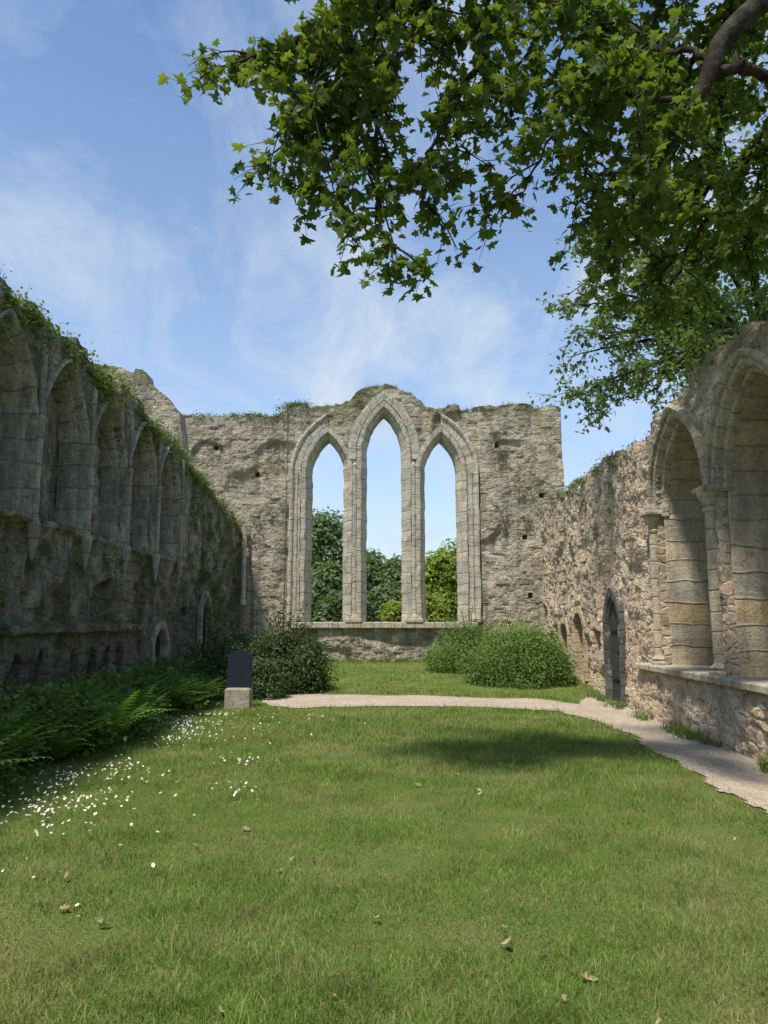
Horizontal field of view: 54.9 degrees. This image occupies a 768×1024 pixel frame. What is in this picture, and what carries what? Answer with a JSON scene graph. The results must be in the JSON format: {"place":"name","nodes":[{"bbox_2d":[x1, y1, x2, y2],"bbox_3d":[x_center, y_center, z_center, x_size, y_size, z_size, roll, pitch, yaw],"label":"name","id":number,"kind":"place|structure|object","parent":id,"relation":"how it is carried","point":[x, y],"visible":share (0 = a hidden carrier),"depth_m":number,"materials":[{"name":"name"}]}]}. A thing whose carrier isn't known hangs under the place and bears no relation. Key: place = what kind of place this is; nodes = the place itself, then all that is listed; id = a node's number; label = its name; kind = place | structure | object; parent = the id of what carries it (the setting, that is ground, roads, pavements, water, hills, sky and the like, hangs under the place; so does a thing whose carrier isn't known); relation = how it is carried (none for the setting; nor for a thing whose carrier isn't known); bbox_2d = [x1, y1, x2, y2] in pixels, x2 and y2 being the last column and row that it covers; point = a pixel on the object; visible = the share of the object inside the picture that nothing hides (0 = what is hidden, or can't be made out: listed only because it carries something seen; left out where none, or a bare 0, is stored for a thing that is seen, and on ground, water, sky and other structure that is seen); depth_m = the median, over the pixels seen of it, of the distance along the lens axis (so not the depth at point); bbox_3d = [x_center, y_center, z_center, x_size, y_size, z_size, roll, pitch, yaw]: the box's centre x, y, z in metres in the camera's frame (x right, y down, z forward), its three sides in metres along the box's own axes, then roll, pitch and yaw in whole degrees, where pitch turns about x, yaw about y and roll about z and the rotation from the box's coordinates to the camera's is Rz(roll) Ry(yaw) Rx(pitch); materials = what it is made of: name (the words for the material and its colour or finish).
{"place":"outdoors","nodes":[
{"label":"outdoors","id":0,"kind":"place"},
{"bbox_2d":[0,660,767,1023],"bbox_3d":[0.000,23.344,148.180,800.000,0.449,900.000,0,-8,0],"label":"ground","id":1,"kind":"structure","parent":0,"point":[6,935],"depth_m":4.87,"materials":[{"name":"plant"}]},
{"bbox_2d":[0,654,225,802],"bbox_3d":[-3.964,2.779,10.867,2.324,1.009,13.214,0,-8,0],"label":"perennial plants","id":2,"kind":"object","parent":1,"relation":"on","point":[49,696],"visible":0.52,"depth_m":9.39,"materials":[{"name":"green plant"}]},
{"bbox_2d":[0,667,226,778],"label":"fern bed","id":3,"kind":"object","parent":1,"relation":"on","point":[127,713],"visible":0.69,"depth_m":8.98,"materials":[{"name":"green plant"}]},
{"bbox_2d":[0,277,240,712],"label":"blind arcade wall","id":4,"kind":"structure","parent":1,"relation":"on","point":[56,620],"depth_m":11.86,"materials":[{"name":"stone"}]},
{"bbox_2d":[0,309,184,586],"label":"arch mouldings","id":5,"kind":"object","parent":4,"relation":"attached to","point":[22,441],"visible":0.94,"depth_m":11.49,"materials":[{"name":"grey stone"}]},
{"bbox_2d":[155,606,205,669],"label":"blocked openings","id":6,"kind":"object","parent":4,"relation":"attached to","point":[157,647],"visible":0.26,"depth_m":15.88,"materials":[{"name":"grey stone"}]},
{"bbox_2d":[240,524,247,604],"bbox_3d":[-4.500,1.681,23.759,0.205,2.600,0.190,0,-8,0],"label":"corner shaft","id":7,"kind":"object","parent":4,"relation":"attached to","point":[243,569],"visible":0.98,"depth_m":23.69,"materials":[{"name":"grey stone"}]},
{"bbox_2d":[94,364,188,462],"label":"ruined gable","id":8,"kind":"structure","parent":1,"relation":"on","point":[162,405],"depth_m":21.32,"materials":[{"name":"beige stone"}]},
{"bbox_2d":[1,710,329,905],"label":"daisies","id":9,"kind":"object","parent":1,"relation":"on","point":[95,814],"visible":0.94,"depth_m":7.00,"materials":[{"name":"white plant"}]},
{"bbox_2d":[180,623,258,696],"bbox_3d":[-3.754,3.322,16.663,2.204,1.620,2.331,6,-10,-33],"label":"shrub","id":10,"kind":"object","parent":1,"relation":"on","point":[221,659],"visible":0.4,"depth_m":16.25,"materials":[{"name":"green plant"}]},
{"bbox_2d":[224,650,252,708],"bbox_3d":[-2.720,3.149,13.889,0.460,1.090,0.340,0,-8,0],"label":"information sign","id":11,"kind":"object","parent":1,"relation":"on","point":[239,691],"visible":0.94,"depth_m":13.87,"materials":[{"name":"stone"}]},
{"bbox_2d":[215,626,264,667],"bbox_3d":[-3.923,3.784,20.246,1.822,1.389,2.783,0,-8,0],"label":"shrub","id":12,"kind":"object","parent":1,"relation":"on","point":[248,640],"visible":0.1,"depth_m":20.29,"materials":[{"name":"green plant"}]},
{"bbox_2d":[223,655,289,700],"bbox_3d":[-2.672,3.469,15.561,1.432,1.036,1.333,0,-8,0],"label":"shrub","id":13,"kind":"object","parent":1,"relation":"on","point":[263,679],"visible":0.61,"depth_m":15.41,"materials":[{"name":"green plant"}]},
{"bbox_2d":[248,600,342,694],"bbox_3d":[-2.231,3.109,17.001,2.260,2.142,2.184,6,-10,-34],"label":"shrub","id":14,"kind":"object","parent":1,"relation":"on","point":[306,669],"visible":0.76,"depth_m":16.70,"materials":[{"name":"green plant"}]},
{"bbox_2d":[311,506,401,621],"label":"treeline","id":15,"kind":"object","parent":1,"relation":"on","point":[384,585],"visible":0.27,"depth_m":49.05,"materials":[{"name":"green plant"}]},
{"bbox_2d":[182,384,564,661],"bbox_3d":[-0.690,0.584,24.562,13.220,9.803,1.192,0,-8,0],"label":"window wall","id":16,"kind":"structure","parent":1,"relation":"on","point":[528,437],"depth_m":24.36,"materials":[{"name":"grey stone"}]},
{"bbox_2d":[286,391,481,624],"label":"window tracery","id":17,"kind":"object","parent":16,"relation":"attached to","point":[354,605],"depth_m":24.30,"materials":[{"name":"grey stone"}]},
{"bbox_2d":[291,619,477,627],"bbox_3d":[0.013,3.632,24.108,5.925,0.300,1.240,0,-8,0],"label":"window sill","id":18,"kind":"structure","parent":16,"relation":"attached to","point":[359,623],"depth_m":23.52,"materials":[{"name":"grey stone"}]},
{"bbox_2d":[0,264,767,659],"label":"wall plants","id":19,"kind":"object","parent":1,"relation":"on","point":[112,388],"depth_m":15.40,"materials":[{"name":"green plant"}]},
{"bbox_2d":[3,725,767,1023],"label":"fallen leaves","id":20,"kind":"object","parent":1,"relation":"on","point":[100,919],"visible":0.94,"depth_m":3.97,"materials":[{"name":"brown plant"}]},
{"bbox_2d":[15,656,767,773],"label":"tall grass tufts","id":21,"kind":"object","parent":1,"relation":"on","point":[679,732],"visible":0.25,"depth_m":11.80,"materials":[{"name":"green plant"}]},
{"bbox_2d":[377,538,457,621],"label":"yellow green trees","id":22,"kind":"object","parent":1,"relation":"on","point":[441,586],"visible":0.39,"depth_m":44.85,"materials":[{"name":"green plant"}]},
{"bbox_2d":[157,0,767,346],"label":"plane tree","id":23,"kind":"object","parent":1,"relation":"on","point":[611,80],"visible":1,"depth_m":7.18,"materials":[{"name":"green plant"}]},
{"bbox_2d":[422,600,508,672],"bbox_3d":[2.334,3.486,20.763,2.596,2.072,2.166,0,-8,0],"label":"shrub","id":24,"kind":"object","parent":1,"relation":"on","point":[446,651],"visible":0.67,"depth_m":20.46,"materials":[{"name":"green plant"}]},
{"bbox_2d":[456,607,579,687],"bbox_3d":[3.297,3.325,18.284,3.025,1.922,2.444,0,-8,0],"label":"shrub","id":25,"kind":"object","parent":1,"relation":"on","point":[533,650],"visible":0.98,"depth_m":17.82,"materials":[{"name":"green plant"}]},
{"bbox_2d":[512,634,571,674],"bbox_3d":[4.253,3.869,20.014,1.738,1.136,1.730,0,-8,0],"label":"shrub","id":26,"kind":"object","parent":1,"relation":"on","point":[555,649],"visible":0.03,"depth_m":19.74,"materials":[{"name":"green plant"}]},
{"bbox_2d":[527,94,767,435],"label":"deciduous tree","id":27,"kind":"object","parent":1,"relation":"on","point":[673,343],"visible":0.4,"depth_m":15.36,"materials":[{"name":"green plant"}]},
{"bbox_2d":[539,321,767,762],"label":"arched stone wall","id":28,"kind":"structure","parent":1,"relation":"on","point":[590,575],"depth_m":14.02,"materials":[{"name":"beige stone"}]},
{"bbox_2d":[3,274,764,521],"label":"wall top grass","id":29,"kind":"structure","parent":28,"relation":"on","point":[379,385],"depth_m":13.70,"materials":[{"name":"green plant"}]},
{"bbox_2d":[559,606,588,680],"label":"niche surrounds","id":30,"kind":"object","parent":28,"relation":"attached to","point":[579,641],"visible":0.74,"depth_m":19.26,"materials":[{"name":"beige stone"}]},
{"bbox_2d":[610,602,620,703],"bbox_3d":[4.897,2.934,15.478,0.044,2.147,0.801,0,-8,0],"label":"door leaf","id":31,"kind":"object","parent":28,"relation":"in","point":[615,644],"visible":0.42,"depth_m":15.57,"materials":[{"name":"grey wood"}]},
{"bbox_2d":[611,630,619,681],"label":"door straps","id":32,"kind":"object","parent":31,"relation":"attached to","point":[614,679],"depth_m":15.53,"materials":[{"name":"black metal"}]},
{"bbox_2d":[634,663,767,694],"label":"wall sill","id":33,"kind":"structure","parent":28,"relation":"attached to","point":[700,673],"depth_m":10.44,"materials":[{"name":"grey stone"}]},
{"bbox_2d":[639,348,767,675],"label":"arch orders and columns","id":34,"kind":"object","parent":28,"relation":"attached to","point":[727,405],"visible":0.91,"depth_m":10.54,"materials":[{"name":"grey stone"}]},
{"bbox_2d":[663,372,767,676],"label":"bay reveals","id":35,"kind":"object","parent":28,"relation":"attached to","point":[689,604],"visible":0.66,"depth_m":10.46,"materials":[{"name":"stone"}]},
{"bbox_2d":[0,0,767,563],"label":"sky","id":36,"kind":"structure","parent":0,"point":[116,216],"materials":[{"name":"blue"}]},
{"bbox_2d":[260,694,767,818],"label":"gravel path","id":37,"kind":"structure","parent":0,"point":[723,769],"depth_m":11.84,"materials":[{"name":"beige gravel"}]}
]}

